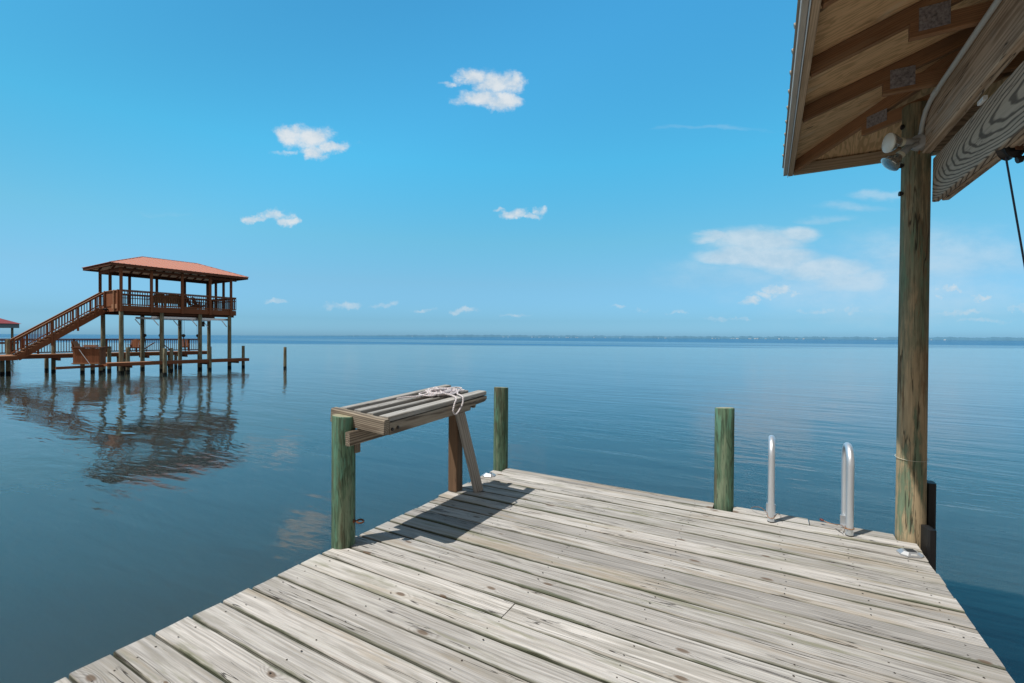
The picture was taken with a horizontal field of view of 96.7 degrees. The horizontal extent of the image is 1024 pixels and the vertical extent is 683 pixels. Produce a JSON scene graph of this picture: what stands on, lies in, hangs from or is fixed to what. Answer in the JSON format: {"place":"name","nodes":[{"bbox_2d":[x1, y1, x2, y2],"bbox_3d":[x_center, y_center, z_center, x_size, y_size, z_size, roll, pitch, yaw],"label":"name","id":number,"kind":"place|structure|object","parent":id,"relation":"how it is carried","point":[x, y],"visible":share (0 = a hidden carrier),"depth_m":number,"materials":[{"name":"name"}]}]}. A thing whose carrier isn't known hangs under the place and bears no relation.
{"place":"outdoors","nodes":[
{"label":"outdoors","id":0,"kind":"place"},
{"bbox_2d":[0,334,1023,682],"bbox_3d":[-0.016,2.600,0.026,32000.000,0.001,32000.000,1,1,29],"label":"water","id":1,"kind":"structure","parent":0,"point":[136,502],"depth_m":10.46,"materials":[{"name":"blue liquid"}]},
{"bbox_2d":[0,318,19,350],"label":"red roof boathouse","id":2,"kind":"object","parent":1,"relation":"on","point":[4,323],"visible":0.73,"depth_m":66.99,"materials":[{"name":"metal"}]},
{"bbox_2d":[98,364,102,372],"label":"mooring pile","id":3,"kind":"object","parent":1,"relation":"on","point":[100,369],"visible":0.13,"depth_m":30.76,"materials":[{"name":"brown wood"}]},
{"bbox_2d":[0,339,206,373],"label":"pier walkway","id":4,"kind":"structure","parent":1,"relation":"on","point":[8,357],"depth_m":32.39,"materials":[{"name":"red wood"}]},
{"bbox_2d":[128,339,139,351],"bbox_3d":[-29.172,0.321,35.218,0.810,1.050,0.922,0,1,-29],"label":"garden chair","id":5,"kind":"object","parent":4,"relation":"on","point":[134,342],"visible":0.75,"depth_m":35.38,"materials":[{"name":"red wood"}]},
{"bbox_2d":[182,339,188,350],"bbox_3d":[-27.379,0.304,37.982,0.810,1.050,0.922,0,1,-38],"label":"garden chair","id":6,"kind":"object","parent":4,"relation":"on","point":[185,340],"visible":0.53,"depth_m":38.18,"materials":[{"name":"red wood"}]},
{"bbox_2d":[107,346,110,370],"bbox_3d":[-28.619,2.223,32.339,0.251,3.758,0.245,1,1,29],"label":"mooring pile","id":7,"kind":"object","parent":1,"relation":"on","point":[109,356],"visible":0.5,"depth_m":32.25,"materials":[{"name":"wood"}]},
{"bbox_2d":[126,347,129,371],"bbox_3d":[-26.544,2.258,31.461,0.254,3.730,0.241,1,1,29],"label":"mooring pile","id":8,"kind":"object","parent":1,"relation":"on","point":[127,356],"visible":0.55,"depth_m":31.35,"materials":[{"name":"wood"}]},
{"bbox_2d":[10,256,248,372],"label":"pavilion","id":9,"kind":"structure","parent":1,"relation":"on","point":[151,269],"depth_m":32.48,"materials":[{"name":"red wood"}]},
{"bbox_2d":[55,358,248,369],"bbox_3d":[-24.726,1.543,32.228,1.465,0.368,11.293,1,1,32],"label":"boarding dock","id":10,"kind":"object","parent":9,"relation":"attached to","point":[169,363],"visible":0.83,"depth_m":31.20,"materials":[{"name":"red wood"}]},
{"bbox_2d":[71,341,108,364],"bbox_3d":[-26.244,0.689,28.255,1.915,1.437,0.890,0,1,-10],"label":"dock counter","id":11,"kind":"object","parent":10,"relation":"on","point":[94,354],"visible":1,"depth_m":27.95,"materials":[{"name":"red wood"}]},
{"bbox_2d":[149,294,163,306],"bbox_3d":[-25.451,-2.940,32.729,0.660,0.982,0.829,1,1,32],"label":"patio seat","id":12,"kind":"object","parent":9,"relation":"on","point":[158,299],"visible":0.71,"depth_m":32.51,"materials":[{"name":"brown wood"}]},
{"bbox_2d":[165,295,180,306],"bbox_3d":[-24.994,-2.944,33.457,0.660,0.981,1.155,1,1,32],"label":"patio seat","id":13,"kind":"object","parent":9,"relation":"on","point":[171,300],"visible":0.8,"depth_m":33.25,"materials":[{"name":"brown wood"}]},
{"bbox_2d":[135,316,227,351],"bbox_3d":[-25.649,-0.531,35.337,3.700,2.598,5.100,1,1,32],"label":"lift","id":14,"kind":"object","parent":9,"relation":"hanging from","point":[154,318],"visible":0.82,"depth_m":34.29,"materials":[{"name":"metal"}]},
{"bbox_2d":[185,296,199,308],"bbox_3d":[-24.628,-2.966,34.986,0.810,1.050,0.922,1,1,32],"label":"garden chair","id":15,"kind":"object","parent":9,"relation":"on","point":[195,305],"visible":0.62,"depth_m":34.92,"materials":[{"name":"red wood"}]},
{"bbox_2d":[190,297,204,308],"bbox_3d":[-24.648,-2.973,35.707,0.810,1.050,0.921,1,1,32],"label":"garden chair","id":16,"kind":"object","parent":9,"relation":"on","point":[194,300],"visible":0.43,"depth_m":35.54,"materials":[{"name":"red wood"}]},
{"bbox_2d":[163,348,166,374],"bbox_3d":[-22.427,2.305,29.411,0.245,3.728,0.250,1,1,29],"label":"mooring pile","id":17,"kind":"object","parent":1,"relation":"on","point":[164,361],"visible":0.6,"depth_m":29.32,"materials":[{"name":"wood"}]},
{"bbox_2d":[169,348,173,370],"bbox_3d":[-24.448,2.297,32.680,0.246,3.654,0.250,1,1,29],"label":"mooring pile","id":18,"kind":"object","parent":1,"relation":"on","point":[171,358],"visible":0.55,"depth_m":32.58,"materials":[{"name":"brown wood"}]},
{"bbox_2d":[208,347,211,369],"bbox_3d":[-22.692,2.252,34.188,0.252,3.735,0.244,1,1,29],"label":"mooring pile","id":19,"kind":"object","parent":1,"relation":"on","point":[210,358],"visible":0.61,"depth_m":34.11,"materials":[{"name":"wood"}]},
{"bbox_2d":[242,346,244,366],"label":"mooring pile","id":20,"kind":"object","parent":1,"relation":"on","point":[243,355],"visible":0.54,"depth_m":37.12,"materials":[{"name":"wood"}]},
{"bbox_2d":[283,347,286,368],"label":"mooring pile","id":21,"kind":"object","parent":1,"relation":"on","point":[284,357],"visible":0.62,"depth_m":35.82,"materials":[{"name":"grey wood"}]},
{"bbox_2d":[331,414,363,548],"bbox_3d":[-1.076,2.393,2.951,0.210,3.841,0.153,1,1,29],"label":"mooring pile","id":22,"kind":"object","parent":1,"relation":"on","point":[343,474],"visible":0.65,"depth_m":2.89,"materials":[{"name":"wood"}]},
{"bbox_2d":[493,387,507,471],"bbox_3d":[-0.126,2.384,4.720,0.163,3.837,0.158,1,1,29],"label":"mooring pile","id":23,"kind":"object","parent":1,"relation":"on","point":[500,455],"visible":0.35,"depth_m":4.64,"materials":[{"name":"green wood"}]},
{"bbox_2d":[54,468,1014,682],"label":"wooden dock","id":24,"kind":"object","parent":1,"relation":"on","point":[508,575],"visible":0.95,"depth_m":2.28,"materials":[{"name":"grey wood"}]},
{"bbox_2d":[330,385,486,491],"bbox_3d":[-0.696,0.855,3.457,0.494,0.930,1.380,1,1,29],"label":"cleaning table","id":25,"kind":"object","parent":24,"relation":"on","point":[378,418],"visible":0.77,"depth_m":3.31,"materials":[{"name":"wood"}]},
{"bbox_2d":[397,387,464,414],"bbox_3d":[-0.544,0.455,3.543,0.360,0.188,0.652,1,1,29],"label":"rope","id":26,"kind":"object","parent":25,"relation":"on","point":[441,391],"visible":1,"depth_m":3.53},
{"bbox_2d":[482,472,495,477],"bbox_3d":[-0.223,1.288,4.415,0.124,0.028,0.100,1,1,18],"label":"deck light","id":27,"kind":"object","parent":24,"relation":"on","point":[489,474],"visible":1,"depth_m":4.38,"materials":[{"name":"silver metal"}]},
{"bbox_2d":[766,435,854,536],"bbox_3d":[2.166,1.971,3.347,0.531,2.517,0.281,1,1,29],"label":"swim ladder","id":28,"kind":"object","parent":24,"relation":"attached to","point":[847,492],"visible":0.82,"depth_m":3.31,"materials":[{"name":"metal"}]},
{"bbox_2d":[819,518,854,532],"bbox_3d":[2.273,1.301,3.201,0.067,0.059,0.232,0,1,-26],"label":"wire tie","id":29,"kind":"object","parent":28,"relation":"attached to","point":[820,519],"visible":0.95,"depth_m":3.21,"materials":[{"name":"metal"}]},
{"bbox_2d":[896,548,923,558],"bbox_3d":[2.495,1.320,2.853,0.124,0.028,0.100,1,1,15],"label":"deck light","id":30,"kind":"object","parent":24,"relation":"on","point":[909,552],"visible":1,"depth_m":2.83,"materials":[{"name":"silver metal"}]},
{"bbox_2d":[239,335,1023,340],"bbox_3d":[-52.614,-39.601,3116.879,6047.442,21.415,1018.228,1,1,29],"label":"shore trees","id":31,"kind":"object","parent":1,"relation":"on","point":[859,338],"visible":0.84,"depth_m":2427.31,"materials":[{"name":"green plant"}]},
{"bbox_2d":[714,407,734,511],"bbox_3d":[1.703,2.425,3.688,0.148,3.796,0.153,1,1,29],"label":"mooring pile","id":32,"kind":"object","parent":1,"relation":"on","point":[724,462],"visible":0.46,"depth_m":3.62,"materials":[{"name":"green wood"}]},
{"bbox_2d":[782,0,1023,548],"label":"boathouse","id":33,"kind":"object","parent":1,"relation":"on","point":[866,76],"visible":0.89,"depth_m":2.81,"materials":[{"name":"wood"}]},
{"bbox_2d":[881,133,925,170],"bbox_3d":[2.577,-1.249,3.002,0.293,0.244,0.156,0,1,-8],"label":"floodlight","id":34,"kind":"object","parent":33,"relation":"attached to","point":[892,142],"visible":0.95,"depth_m":2.96,"materials":[{"name":"grey metal"}]},
{"bbox_2d":[921,524,936,571],"bbox_3d":[2.709,2.075,2.973,0.045,1.725,0.100,1,1,18],"label":"fender board","id":35,"kind":"object","parent":33,"relation":"attached to","point":[928,541],"visible":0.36,"depth_m":2.93,"materials":[{"name":"black rubber"}]},
{"bbox_2d":[926,480,935,529],"bbox_3d":[2.828,1.944,3.095,0.050,1.985,0.085,1,1,29],"label":"fender board","id":36,"kind":"object","parent":33,"relation":"attached to","point":[931,505],"visible":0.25,"depth_m":3.05,"materials":[{"name":"black rubber"}]},
{"bbox_2d":[918,0,1001,134],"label":"conduit","id":37,"kind":"object","parent":33,"relation":"attached to","point":[971,39],"visible":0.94,"depth_m":2.39,"materials":[{"name":"grey plastic"}]},
{"bbox_2d":[995,144,1023,162],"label":"lift pulley","id":38,"kind":"object","parent":33,"relation":"hanging from","point":[1016,152],"visible":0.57,"depth_m":2.15,"materials":[{"name":"metal"}]},
{"bbox_2d":[1005,157,1023,265],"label":"lift cable","id":39,"kind":"object","parent":38,"relation":"hanging from","point":[1014,207],"visible":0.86,"depth_m":2.16,"materials":[{"name":"metal"}]},
{"bbox_2d":[0,0,1023,337],"label":"sky","id":40,"kind":"structure","parent":0,"point":[369,167],"materials":[{"name":"blue"}]}
]}

